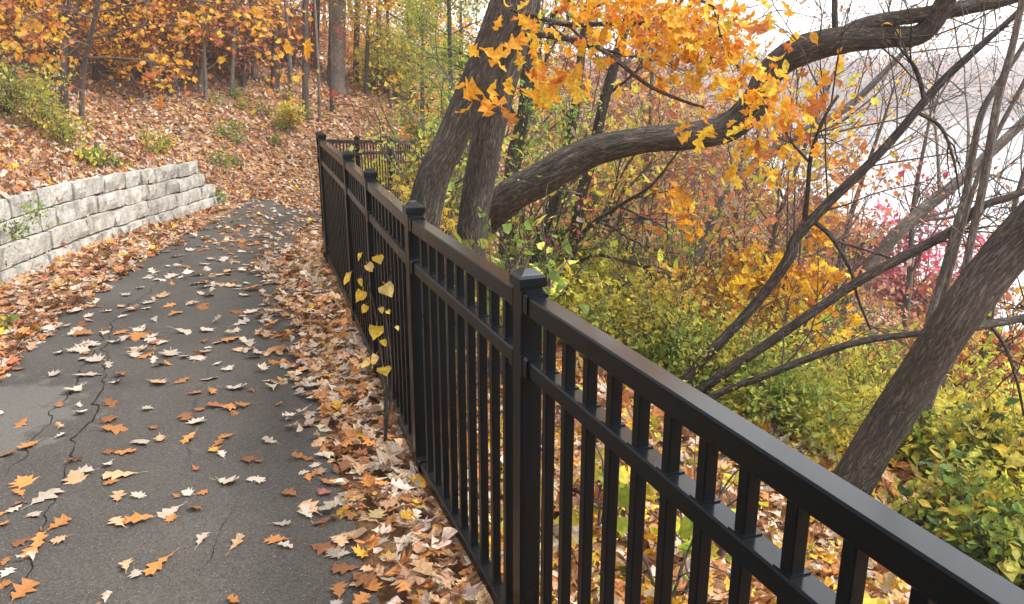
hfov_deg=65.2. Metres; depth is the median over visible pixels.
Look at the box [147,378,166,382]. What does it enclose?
fallen leaf
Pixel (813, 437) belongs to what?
shrub
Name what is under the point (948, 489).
shrub
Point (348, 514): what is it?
fallen leaf
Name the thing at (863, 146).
thin sapling
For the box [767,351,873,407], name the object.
shrub
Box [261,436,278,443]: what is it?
fallen leaf
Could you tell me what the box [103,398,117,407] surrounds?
fallen leaf
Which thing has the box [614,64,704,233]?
thin sapling
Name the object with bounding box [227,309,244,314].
fallen leaf
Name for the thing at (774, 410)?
shrub
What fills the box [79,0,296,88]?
woodland tree
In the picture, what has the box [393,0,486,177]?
hillside tree
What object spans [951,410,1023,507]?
shrub
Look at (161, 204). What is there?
stone wall
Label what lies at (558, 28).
woodland tree
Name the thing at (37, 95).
shrub
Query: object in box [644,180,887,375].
shrub
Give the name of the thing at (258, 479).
fallen leaf
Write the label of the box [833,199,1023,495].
leaning tree
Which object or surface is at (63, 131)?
shrub
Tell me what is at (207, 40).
sapling
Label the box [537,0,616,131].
woodland tree
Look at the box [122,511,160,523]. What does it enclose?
fallen leaf
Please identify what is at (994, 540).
shrub
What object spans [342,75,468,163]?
shrub
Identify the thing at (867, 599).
seedling
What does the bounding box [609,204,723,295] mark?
shrub
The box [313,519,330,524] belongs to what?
fallen leaf
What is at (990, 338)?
shrub
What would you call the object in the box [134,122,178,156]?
shrub
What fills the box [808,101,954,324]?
thin sapling
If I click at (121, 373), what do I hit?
fallen leaf
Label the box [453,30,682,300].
thin sapling
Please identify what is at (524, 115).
slender tree
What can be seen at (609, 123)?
thin sapling
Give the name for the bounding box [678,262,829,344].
shrub
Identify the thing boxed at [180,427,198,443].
fallen leaf
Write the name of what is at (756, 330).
shrub
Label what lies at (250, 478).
fallen leaf
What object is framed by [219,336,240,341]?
fallen leaf
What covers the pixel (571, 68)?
woodland tree
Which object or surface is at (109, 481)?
fallen leaf
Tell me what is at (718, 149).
thin sapling
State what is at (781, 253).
shrub
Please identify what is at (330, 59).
hillside tree
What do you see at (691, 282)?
bare bush
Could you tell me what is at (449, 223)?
shrub
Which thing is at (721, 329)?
shrub
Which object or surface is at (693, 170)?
thin sapling
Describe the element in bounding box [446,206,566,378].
shrub
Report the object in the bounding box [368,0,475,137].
hillside tree
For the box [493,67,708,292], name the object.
shrub
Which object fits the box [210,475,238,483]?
fallen leaf
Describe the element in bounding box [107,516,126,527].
fallen leaf
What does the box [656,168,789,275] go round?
thin sapling
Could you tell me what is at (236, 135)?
weed
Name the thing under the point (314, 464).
fallen leaf
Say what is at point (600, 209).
thin sapling
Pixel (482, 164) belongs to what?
leaning tree
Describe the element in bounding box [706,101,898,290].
thin sapling
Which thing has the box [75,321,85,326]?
fallen leaf
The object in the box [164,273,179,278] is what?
fallen leaf
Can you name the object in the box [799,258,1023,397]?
shrub
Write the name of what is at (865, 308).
shrub
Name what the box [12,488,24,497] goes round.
fallen leaf
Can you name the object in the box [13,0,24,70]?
hillside tree
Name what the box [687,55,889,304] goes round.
thin sapling
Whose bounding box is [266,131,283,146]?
weed
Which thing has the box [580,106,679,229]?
thin sapling
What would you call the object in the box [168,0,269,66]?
hillside tree
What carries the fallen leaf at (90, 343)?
on the path
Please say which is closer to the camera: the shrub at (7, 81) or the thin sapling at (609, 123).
the shrub at (7, 81)
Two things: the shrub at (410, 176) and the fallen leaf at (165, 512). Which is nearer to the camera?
the fallen leaf at (165, 512)
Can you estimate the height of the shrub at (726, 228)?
3.013 m
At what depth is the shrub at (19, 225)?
6.61 m
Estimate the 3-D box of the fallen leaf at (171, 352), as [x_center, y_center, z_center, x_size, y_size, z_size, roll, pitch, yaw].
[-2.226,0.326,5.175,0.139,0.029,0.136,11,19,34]
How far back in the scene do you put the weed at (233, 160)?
16.55 m
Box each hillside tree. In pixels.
[0,0,105,80]
[0,0,168,111]
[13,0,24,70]
[48,0,213,92]
[67,0,179,94]
[92,0,100,81]
[93,0,143,72]
[125,0,231,92]
[141,0,258,99]
[141,4,149,75]
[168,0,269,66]
[190,0,292,86]
[229,0,237,97]
[237,0,363,61]
[241,0,308,119]
[249,0,257,76]
[270,1,280,89]
[279,0,395,123]
[283,0,292,92]
[308,0,328,69]
[313,0,320,119]
[321,0,426,94]
[327,0,346,93]
[339,1,434,107]
[353,0,360,83]
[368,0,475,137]
[376,3,382,94]
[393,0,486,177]
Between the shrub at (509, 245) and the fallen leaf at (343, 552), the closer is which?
the fallen leaf at (343, 552)
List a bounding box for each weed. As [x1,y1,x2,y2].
[205,92,225,104]
[206,143,231,167]
[212,120,235,138]
[224,152,247,168]
[227,118,243,129]
[229,81,244,98]
[229,126,247,144]
[233,94,263,110]
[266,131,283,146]
[270,115,292,131]
[278,88,294,99]
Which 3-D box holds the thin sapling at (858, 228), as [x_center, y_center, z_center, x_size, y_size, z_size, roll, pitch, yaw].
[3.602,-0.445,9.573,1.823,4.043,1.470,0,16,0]
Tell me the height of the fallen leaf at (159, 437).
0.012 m
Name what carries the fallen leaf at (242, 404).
on the path
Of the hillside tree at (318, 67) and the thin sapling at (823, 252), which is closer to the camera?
the thin sapling at (823, 252)
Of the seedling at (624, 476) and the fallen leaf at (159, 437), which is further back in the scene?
the fallen leaf at (159, 437)
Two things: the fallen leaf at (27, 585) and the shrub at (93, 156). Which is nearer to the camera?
the fallen leaf at (27, 585)
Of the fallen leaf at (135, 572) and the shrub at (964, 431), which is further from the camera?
the shrub at (964, 431)
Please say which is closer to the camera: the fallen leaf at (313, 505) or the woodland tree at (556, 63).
the fallen leaf at (313, 505)
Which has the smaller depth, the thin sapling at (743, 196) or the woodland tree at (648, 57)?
the thin sapling at (743, 196)
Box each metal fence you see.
[315,131,471,258]
[317,132,1023,603]
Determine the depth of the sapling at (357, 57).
23.55 m
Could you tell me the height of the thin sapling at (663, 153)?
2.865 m
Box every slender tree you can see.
[423,0,612,270]
[454,0,600,265]
[535,109,593,262]
[545,7,762,318]
[612,1,703,257]
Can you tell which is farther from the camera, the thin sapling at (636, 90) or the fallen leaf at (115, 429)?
the thin sapling at (636, 90)
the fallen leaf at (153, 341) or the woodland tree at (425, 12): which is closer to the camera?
the fallen leaf at (153, 341)
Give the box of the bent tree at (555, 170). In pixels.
[487,0,1023,238]
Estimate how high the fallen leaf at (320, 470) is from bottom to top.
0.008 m
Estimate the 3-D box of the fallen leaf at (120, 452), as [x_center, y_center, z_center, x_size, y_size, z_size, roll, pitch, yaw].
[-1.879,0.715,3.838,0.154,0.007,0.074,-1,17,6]
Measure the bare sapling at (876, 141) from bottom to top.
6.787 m
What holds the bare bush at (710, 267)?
on the ground
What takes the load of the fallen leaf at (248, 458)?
on the path
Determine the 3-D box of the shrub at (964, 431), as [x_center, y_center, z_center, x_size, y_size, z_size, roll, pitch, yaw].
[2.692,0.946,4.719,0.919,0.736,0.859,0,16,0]
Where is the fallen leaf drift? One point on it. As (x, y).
(420, 589)
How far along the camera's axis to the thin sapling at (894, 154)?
12.30 m
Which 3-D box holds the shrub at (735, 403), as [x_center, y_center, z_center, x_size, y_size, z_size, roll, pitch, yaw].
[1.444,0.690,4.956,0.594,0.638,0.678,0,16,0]
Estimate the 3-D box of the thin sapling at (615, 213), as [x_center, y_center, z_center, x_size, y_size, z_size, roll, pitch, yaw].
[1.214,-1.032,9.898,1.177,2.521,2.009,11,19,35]
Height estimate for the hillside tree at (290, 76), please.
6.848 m
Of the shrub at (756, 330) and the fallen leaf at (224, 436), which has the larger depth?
the shrub at (756, 330)
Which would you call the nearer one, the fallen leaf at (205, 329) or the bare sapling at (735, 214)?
the fallen leaf at (205, 329)
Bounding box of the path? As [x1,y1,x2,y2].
[0,180,499,603]
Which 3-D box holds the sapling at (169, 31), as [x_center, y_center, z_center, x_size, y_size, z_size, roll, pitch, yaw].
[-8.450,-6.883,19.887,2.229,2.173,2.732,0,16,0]
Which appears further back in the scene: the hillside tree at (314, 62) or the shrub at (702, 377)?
the hillside tree at (314, 62)
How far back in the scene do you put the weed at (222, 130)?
17.38 m
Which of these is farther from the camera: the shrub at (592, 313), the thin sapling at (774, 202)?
the thin sapling at (774, 202)
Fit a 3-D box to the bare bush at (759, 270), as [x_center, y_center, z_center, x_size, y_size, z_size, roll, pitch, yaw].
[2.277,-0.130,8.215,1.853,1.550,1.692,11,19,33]
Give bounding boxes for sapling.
[0,0,319,129]
[88,0,219,96]
[134,0,257,85]
[144,0,238,86]
[150,0,226,69]
[211,0,299,78]
[246,0,326,63]
[319,14,404,81]
[344,18,407,90]
[344,243,398,443]
[352,4,442,97]
[382,42,428,93]
[422,79,691,254]
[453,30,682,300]
[515,102,733,280]
[536,174,661,245]
[560,17,772,274]
[570,56,760,272]
[570,155,663,230]
[574,170,710,239]
[576,106,660,232]
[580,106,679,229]
[582,76,664,234]
[594,55,765,289]
[597,158,690,225]
[609,102,713,241]
[613,0,993,294]
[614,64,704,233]
[614,100,729,249]
[617,100,744,273]
[621,62,710,242]
[644,0,911,275]
[648,67,814,286]
[649,71,785,257]
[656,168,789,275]
[668,91,784,265]
[679,89,833,269]
[685,54,925,313]
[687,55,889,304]
[691,130,797,252]
[693,18,919,322]
[695,124,824,246]
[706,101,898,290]
[739,151,884,285]
[743,130,871,263]
[754,90,907,329]
[803,69,933,283]
[805,0,1023,305]
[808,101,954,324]
[862,3,1023,343]
[885,3,1023,387]
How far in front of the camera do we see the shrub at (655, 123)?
18.00 m
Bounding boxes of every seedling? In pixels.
[540,413,659,529]
[597,462,767,597]
[645,438,811,560]
[768,572,892,603]
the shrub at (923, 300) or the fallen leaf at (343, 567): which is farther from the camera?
the shrub at (923, 300)
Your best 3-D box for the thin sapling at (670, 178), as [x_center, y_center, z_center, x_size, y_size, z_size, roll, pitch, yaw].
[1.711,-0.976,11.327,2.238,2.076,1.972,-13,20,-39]
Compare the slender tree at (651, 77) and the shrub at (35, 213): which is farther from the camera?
the slender tree at (651, 77)
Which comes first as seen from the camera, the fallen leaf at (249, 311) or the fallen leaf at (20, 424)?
the fallen leaf at (20, 424)
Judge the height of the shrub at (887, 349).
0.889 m
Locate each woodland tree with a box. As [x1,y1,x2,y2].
[0,0,118,52]
[3,2,85,53]
[11,0,120,70]
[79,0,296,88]
[138,0,225,59]
[281,0,375,51]
[320,0,391,45]
[334,0,477,114]
[357,0,568,168]
[362,0,482,86]
[373,0,468,83]
[473,0,595,139]
[482,1,601,131]
[535,0,625,139]
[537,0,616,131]
[552,0,698,120]
[574,0,733,119]
[582,0,712,120]
[613,1,748,120]
[625,0,762,120]
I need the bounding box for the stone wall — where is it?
[0,161,222,283]
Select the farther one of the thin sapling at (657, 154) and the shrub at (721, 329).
the thin sapling at (657, 154)
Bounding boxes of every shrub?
[0,43,53,115]
[0,43,77,128]
[0,217,39,248]
[0,314,29,329]
[5,86,98,144]
[21,193,61,228]
[73,138,133,166]
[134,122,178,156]
[214,187,227,205]
[247,97,277,117]
[268,96,309,130]
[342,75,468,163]
[349,7,609,261]
[361,150,402,185]
[376,98,544,257]
[381,161,458,236]
[441,183,651,284]
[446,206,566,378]
[487,183,599,384]
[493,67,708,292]
[501,207,637,303]
[519,166,663,257]
[528,88,702,231]
[529,202,692,299]
[534,52,695,174]
[546,233,717,354]
[547,223,649,307]
[548,288,660,356]
[556,221,655,275]
[565,262,725,366]
[565,269,708,354]
[578,55,726,196]
[586,156,827,266]
[591,198,669,286]
[606,261,702,334]
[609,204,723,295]
[613,302,736,384]
[616,196,801,305]
[623,197,771,282]
[625,203,732,270]
[637,87,799,264]
[642,69,751,192]
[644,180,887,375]
[651,295,778,352]
[655,275,845,392]
[656,291,724,341]
[668,329,810,405]
[671,302,836,386]
[677,196,850,294]
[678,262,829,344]
[687,254,754,296]
[688,226,782,287]
[692,293,826,364]
[692,310,792,375]
[708,364,788,428]
[713,247,863,351]
[721,354,842,436]
[733,351,946,462]
[740,305,827,370]
[748,232,806,278]
[753,348,853,414]
[761,276,909,371]
[766,173,856,263]
[766,323,906,414]
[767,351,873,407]
[779,288,953,384]
[780,389,865,463]
[784,330,894,380]
[786,362,880,423]
[792,312,1023,413]
[795,229,888,345]
[795,329,855,378]
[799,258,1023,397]
[801,325,853,361]
[805,258,923,352]
[814,194,924,271]
[828,331,1021,426]
[832,214,1023,418]
[832,349,1023,473]
[839,310,902,374]
[841,160,996,311]
[855,360,991,479]
[871,327,1021,412]
[876,440,1023,570]
[885,282,1023,415]
[888,270,1012,338]
[899,406,1023,488]
[900,412,1023,478]
[909,391,1023,479]
[917,468,1023,589]
[918,395,1011,466]
[935,266,1022,331]
[935,392,1023,516]
[940,393,1023,427]
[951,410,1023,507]
[958,332,987,360]
[997,326,1023,356]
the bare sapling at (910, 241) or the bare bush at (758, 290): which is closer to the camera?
the bare bush at (758, 290)
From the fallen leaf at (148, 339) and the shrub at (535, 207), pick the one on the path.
the fallen leaf at (148, 339)
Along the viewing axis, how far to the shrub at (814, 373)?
5.28 m
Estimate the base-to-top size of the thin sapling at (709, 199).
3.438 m
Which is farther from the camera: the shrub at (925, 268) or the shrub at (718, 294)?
the shrub at (925, 268)
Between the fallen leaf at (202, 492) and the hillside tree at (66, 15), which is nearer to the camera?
the fallen leaf at (202, 492)
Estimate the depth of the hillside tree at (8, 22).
16.82 m
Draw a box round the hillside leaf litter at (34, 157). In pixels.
[0,0,593,284]
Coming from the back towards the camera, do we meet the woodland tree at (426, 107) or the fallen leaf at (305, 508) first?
the woodland tree at (426, 107)
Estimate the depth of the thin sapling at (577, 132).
12.06 m
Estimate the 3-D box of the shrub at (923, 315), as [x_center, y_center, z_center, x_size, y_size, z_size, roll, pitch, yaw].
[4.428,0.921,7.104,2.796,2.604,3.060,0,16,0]
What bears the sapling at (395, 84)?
on the ground
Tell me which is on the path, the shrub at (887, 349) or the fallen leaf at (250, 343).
the fallen leaf at (250, 343)
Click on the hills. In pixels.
(962, 110)
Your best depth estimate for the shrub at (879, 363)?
5.58 m
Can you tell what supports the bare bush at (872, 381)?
on the ground
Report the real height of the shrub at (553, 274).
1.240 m
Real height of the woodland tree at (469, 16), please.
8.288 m
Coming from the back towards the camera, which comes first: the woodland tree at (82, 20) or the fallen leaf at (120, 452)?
the woodland tree at (82, 20)
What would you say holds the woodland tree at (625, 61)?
on the ground
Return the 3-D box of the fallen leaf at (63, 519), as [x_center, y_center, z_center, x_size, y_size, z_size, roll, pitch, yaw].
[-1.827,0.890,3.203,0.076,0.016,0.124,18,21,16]
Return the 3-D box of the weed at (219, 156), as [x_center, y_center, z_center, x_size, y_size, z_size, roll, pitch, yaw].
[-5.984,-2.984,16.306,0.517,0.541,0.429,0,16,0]
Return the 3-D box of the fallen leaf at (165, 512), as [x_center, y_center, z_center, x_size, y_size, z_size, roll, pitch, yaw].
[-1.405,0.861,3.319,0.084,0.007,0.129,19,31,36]
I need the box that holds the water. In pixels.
[643,113,1023,340]
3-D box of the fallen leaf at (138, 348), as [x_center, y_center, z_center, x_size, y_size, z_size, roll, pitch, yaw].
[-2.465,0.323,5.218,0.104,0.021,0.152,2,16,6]
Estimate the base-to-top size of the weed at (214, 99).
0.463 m
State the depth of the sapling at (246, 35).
20.45 m
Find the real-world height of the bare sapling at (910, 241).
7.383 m
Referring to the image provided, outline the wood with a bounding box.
[466,50,1023,117]
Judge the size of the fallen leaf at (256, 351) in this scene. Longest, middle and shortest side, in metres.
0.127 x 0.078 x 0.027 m
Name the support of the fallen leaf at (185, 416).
on the path
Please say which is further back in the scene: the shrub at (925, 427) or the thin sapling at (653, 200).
the thin sapling at (653, 200)
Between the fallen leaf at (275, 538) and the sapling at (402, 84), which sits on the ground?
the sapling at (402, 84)
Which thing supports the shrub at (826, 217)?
on the ground
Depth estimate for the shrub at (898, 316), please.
11.39 m
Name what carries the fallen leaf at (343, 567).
on the path
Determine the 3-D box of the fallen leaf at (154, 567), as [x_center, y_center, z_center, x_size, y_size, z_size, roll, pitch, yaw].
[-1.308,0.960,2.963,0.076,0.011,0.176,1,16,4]
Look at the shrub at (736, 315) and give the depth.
6.17 m
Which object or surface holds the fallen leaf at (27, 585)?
on the path
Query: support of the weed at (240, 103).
on the ground
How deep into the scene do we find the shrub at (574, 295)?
6.29 m
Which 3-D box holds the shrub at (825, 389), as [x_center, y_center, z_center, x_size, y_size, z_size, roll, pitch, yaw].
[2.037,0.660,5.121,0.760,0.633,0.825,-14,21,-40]
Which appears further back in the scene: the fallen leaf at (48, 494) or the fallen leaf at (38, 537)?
the fallen leaf at (48, 494)
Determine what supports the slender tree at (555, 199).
on the ground
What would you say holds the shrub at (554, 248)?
on the ground
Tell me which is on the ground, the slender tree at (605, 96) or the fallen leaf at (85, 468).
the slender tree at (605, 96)
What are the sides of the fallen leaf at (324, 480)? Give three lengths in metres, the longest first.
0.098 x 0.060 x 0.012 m
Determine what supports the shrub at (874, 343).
on the ground
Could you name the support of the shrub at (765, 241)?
on the ground
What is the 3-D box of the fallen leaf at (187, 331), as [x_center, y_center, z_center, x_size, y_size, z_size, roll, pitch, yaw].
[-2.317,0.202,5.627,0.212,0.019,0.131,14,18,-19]
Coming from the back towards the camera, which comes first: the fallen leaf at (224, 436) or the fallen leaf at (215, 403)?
the fallen leaf at (215, 403)
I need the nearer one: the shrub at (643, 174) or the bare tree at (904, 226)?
the bare tree at (904, 226)
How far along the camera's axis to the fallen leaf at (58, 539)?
3.10 m
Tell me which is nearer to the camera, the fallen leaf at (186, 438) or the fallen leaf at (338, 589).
the fallen leaf at (338, 589)
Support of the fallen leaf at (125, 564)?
on the path
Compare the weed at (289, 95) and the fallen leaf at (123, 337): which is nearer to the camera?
the fallen leaf at (123, 337)
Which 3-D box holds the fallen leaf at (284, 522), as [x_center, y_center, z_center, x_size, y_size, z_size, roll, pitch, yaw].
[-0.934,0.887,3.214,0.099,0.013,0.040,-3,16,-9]
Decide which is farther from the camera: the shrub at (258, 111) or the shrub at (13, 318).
the shrub at (258, 111)
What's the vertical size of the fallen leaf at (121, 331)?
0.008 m
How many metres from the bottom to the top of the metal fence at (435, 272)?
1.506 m
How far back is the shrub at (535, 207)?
7.17 m
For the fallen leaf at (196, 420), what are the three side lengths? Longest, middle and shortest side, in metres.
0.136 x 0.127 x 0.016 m
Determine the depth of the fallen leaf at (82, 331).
5.58 m
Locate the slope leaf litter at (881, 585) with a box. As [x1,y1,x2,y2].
[401,155,1022,603]
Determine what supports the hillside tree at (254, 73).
on the ground
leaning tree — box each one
[409,0,528,228]
[454,0,844,346]
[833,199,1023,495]
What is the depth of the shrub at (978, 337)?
9.78 m
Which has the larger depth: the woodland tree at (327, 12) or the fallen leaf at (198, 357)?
the woodland tree at (327, 12)
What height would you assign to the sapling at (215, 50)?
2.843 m
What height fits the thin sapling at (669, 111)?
2.780 m
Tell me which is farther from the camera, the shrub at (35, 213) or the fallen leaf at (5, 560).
the shrub at (35, 213)
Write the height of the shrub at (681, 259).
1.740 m
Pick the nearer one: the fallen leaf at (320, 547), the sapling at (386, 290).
the fallen leaf at (320, 547)
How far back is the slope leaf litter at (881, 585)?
3.54 m
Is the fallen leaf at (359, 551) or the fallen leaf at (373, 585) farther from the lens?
the fallen leaf at (359, 551)
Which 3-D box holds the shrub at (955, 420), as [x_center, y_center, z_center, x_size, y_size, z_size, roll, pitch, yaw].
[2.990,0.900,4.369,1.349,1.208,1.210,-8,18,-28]
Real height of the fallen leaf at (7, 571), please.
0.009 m
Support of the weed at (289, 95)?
on the ground
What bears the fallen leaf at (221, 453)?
on the path
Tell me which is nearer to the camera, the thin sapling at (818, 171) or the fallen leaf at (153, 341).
the fallen leaf at (153, 341)
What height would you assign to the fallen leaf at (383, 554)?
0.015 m
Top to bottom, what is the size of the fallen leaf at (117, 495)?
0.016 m
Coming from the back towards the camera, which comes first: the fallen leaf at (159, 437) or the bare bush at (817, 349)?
the bare bush at (817, 349)
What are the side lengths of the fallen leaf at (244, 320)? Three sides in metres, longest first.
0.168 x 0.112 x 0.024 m
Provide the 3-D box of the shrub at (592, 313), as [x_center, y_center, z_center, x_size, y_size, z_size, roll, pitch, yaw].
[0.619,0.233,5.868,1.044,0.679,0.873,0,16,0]
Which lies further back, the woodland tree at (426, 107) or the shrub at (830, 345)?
the woodland tree at (426, 107)
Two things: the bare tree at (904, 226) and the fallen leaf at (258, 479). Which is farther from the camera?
the bare tree at (904, 226)
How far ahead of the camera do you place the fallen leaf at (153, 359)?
5.07 m
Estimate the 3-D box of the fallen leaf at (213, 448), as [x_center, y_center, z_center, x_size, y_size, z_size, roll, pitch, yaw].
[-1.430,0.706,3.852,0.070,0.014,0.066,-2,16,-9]
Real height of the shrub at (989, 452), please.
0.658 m
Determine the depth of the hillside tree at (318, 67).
19.66 m
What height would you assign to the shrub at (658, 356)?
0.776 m
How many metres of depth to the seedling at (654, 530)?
2.95 m
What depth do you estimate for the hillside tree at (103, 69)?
19.06 m
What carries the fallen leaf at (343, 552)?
on the path
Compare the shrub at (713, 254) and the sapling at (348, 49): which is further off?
the sapling at (348, 49)
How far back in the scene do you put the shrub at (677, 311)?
5.73 m
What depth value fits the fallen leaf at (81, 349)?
5.25 m
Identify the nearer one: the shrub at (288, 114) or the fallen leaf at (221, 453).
the fallen leaf at (221, 453)
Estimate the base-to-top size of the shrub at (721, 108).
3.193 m
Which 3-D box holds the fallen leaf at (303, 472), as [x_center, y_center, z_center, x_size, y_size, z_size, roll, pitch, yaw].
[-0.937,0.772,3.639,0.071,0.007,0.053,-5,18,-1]
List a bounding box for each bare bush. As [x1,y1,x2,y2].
[562,177,685,268]
[571,186,759,332]
[578,263,635,319]
[595,216,800,318]
[637,203,772,326]
[676,212,826,293]
[741,257,799,341]
[749,308,855,384]
[754,254,915,381]
[836,304,962,395]
[875,312,1012,397]
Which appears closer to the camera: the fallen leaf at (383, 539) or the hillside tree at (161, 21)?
the fallen leaf at (383, 539)
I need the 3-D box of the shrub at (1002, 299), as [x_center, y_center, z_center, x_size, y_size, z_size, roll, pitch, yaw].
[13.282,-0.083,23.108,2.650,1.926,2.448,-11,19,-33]
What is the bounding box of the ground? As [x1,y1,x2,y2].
[0,0,997,603]
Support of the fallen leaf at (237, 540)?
on the path
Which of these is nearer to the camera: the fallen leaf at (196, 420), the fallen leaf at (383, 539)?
the fallen leaf at (383, 539)
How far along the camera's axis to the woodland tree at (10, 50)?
18.52 m
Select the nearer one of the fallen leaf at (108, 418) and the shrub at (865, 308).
the fallen leaf at (108, 418)
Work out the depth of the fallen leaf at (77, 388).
4.59 m
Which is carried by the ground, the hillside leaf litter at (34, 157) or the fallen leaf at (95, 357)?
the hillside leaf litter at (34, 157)
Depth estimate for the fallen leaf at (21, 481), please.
3.56 m
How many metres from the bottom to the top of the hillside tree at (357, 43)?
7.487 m
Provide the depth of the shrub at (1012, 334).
7.69 m
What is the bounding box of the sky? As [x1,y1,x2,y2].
[245,0,1023,67]
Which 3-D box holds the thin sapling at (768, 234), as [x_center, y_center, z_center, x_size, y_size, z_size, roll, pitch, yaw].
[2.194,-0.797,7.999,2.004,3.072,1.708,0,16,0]
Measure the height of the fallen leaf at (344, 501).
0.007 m
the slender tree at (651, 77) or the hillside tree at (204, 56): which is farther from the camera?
the hillside tree at (204, 56)
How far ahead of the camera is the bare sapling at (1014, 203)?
7.69 m
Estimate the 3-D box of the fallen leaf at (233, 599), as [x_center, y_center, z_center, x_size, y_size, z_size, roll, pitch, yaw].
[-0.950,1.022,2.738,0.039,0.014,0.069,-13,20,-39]
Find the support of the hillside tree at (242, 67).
on the ground
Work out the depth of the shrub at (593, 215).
9.72 m
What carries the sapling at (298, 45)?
on the ground
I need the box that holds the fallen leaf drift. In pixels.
[0,189,493,603]
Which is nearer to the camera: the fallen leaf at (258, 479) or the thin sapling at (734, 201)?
the fallen leaf at (258, 479)
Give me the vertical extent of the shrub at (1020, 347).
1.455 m
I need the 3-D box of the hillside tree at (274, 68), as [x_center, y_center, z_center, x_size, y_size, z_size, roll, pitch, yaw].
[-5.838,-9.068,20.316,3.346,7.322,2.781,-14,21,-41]
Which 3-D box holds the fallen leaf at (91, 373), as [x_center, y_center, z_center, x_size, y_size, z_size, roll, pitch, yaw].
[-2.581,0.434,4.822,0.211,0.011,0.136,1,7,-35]
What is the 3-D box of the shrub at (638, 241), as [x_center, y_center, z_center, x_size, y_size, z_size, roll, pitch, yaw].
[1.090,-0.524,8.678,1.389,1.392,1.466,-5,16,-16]
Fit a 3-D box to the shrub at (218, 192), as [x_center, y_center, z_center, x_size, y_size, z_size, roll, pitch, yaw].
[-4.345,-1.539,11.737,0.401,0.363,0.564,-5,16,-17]
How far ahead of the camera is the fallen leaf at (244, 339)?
5.41 m
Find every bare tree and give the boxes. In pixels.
[679,0,1023,399]
[685,0,1023,277]
[819,12,1023,335]
[857,0,1023,436]
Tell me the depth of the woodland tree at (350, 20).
38.97 m
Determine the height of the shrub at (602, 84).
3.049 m
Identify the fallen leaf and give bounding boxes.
[0,448,15,455]
[0,557,9,565]
[0,567,16,577]
[6,504,21,511]
[9,475,38,487]
[9,578,39,603]
[11,537,29,546]
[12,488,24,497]
[13,413,29,427]
[17,439,40,448]
[20,488,64,509]
[20,536,44,556]
[25,511,41,516]
[29,531,47,545]
[42,369,62,376]
[47,513,71,530]
[50,535,65,544]
[54,400,64,406]
[62,470,88,483]
[64,382,86,390]
[65,371,101,375]
[72,327,93,334]
[72,343,94,352]
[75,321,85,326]
[77,464,99,472]
[79,313,93,318]
[83,341,96,345]
[84,353,104,361]
[94,424,127,434]
[99,415,122,422]
[101,449,112,454]
[102,470,145,479]
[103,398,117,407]
[103,478,123,484]
[104,361,112,367]
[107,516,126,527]
[109,329,129,335]
[110,490,126,503]
[113,370,128,374]
[113,448,135,454]
[118,558,132,570]
[120,335,127,340]
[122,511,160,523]
[124,345,146,349]
[125,347,143,352]
[126,347,141,356]
[128,328,147,340]
[128,566,142,577]
[130,439,149,443]
[130,491,146,498]
[132,326,145,330]
[137,348,157,357]
[143,549,176,574]
[144,337,157,342]
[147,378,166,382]
[148,337,164,343]
[150,353,156,362]
[153,432,165,440]
[154,291,168,296]
[157,502,185,518]
[160,348,181,355]
[161,302,175,307]
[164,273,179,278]
[165,513,178,522]
[168,326,191,334]
[172,377,189,383]
[177,411,193,419]
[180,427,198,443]
[181,487,194,495]
[187,354,205,361]
[187,416,206,423]
[190,350,206,353]
[194,532,209,549]
[196,489,207,494]
[197,304,209,309]
[200,327,216,330]
[207,401,223,406]
[208,446,221,450]
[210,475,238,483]
[213,437,223,446]
[217,450,225,458]
[218,431,236,437]
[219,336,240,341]
[219,383,246,388]
[220,365,234,369]
[226,533,245,554]
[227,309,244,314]
[227,593,242,603]
[229,317,249,326]
[232,347,242,351]
[236,401,257,405]
[239,336,257,344]
[239,456,259,462]
[244,307,261,313]
[245,339,254,346]
[246,475,259,481]
[253,347,261,353]
[253,475,265,482]
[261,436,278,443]
[263,534,290,543]
[271,519,290,525]
[272,540,292,547]
[281,487,297,494]
[297,499,321,514]
[298,504,314,517]
[299,469,313,474]
[304,473,311,481]
[304,540,336,555]
[309,462,321,467]
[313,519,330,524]
[314,466,326,476]
[317,488,332,493]
[320,478,332,483]
[329,580,349,599]
[330,599,342,603]
[331,562,361,574]
[338,550,350,556]
[339,498,349,504]
[340,508,353,519]
[344,574,366,587]
[352,543,371,557]
[360,565,372,571]
[361,579,383,590]
[367,534,390,545]
[379,550,394,559]
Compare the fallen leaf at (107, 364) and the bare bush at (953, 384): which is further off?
the bare bush at (953, 384)
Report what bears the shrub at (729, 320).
on the ground
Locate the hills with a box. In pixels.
[614,80,1023,113]
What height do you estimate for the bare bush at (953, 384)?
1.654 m
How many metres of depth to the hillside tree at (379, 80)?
23.90 m
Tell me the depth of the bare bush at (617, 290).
6.46 m
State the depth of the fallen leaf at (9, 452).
3.82 m
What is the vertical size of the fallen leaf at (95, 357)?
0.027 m
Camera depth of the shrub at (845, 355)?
8.76 m
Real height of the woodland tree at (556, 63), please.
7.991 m
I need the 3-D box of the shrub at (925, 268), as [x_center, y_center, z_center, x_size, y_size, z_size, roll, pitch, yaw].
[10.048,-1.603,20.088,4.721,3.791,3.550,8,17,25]
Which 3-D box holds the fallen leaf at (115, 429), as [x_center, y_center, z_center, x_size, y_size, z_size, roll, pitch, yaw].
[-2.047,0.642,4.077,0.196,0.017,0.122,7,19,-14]
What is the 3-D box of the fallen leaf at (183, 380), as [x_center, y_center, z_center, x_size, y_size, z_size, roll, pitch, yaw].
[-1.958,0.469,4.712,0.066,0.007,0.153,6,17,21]
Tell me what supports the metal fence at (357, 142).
on the ground

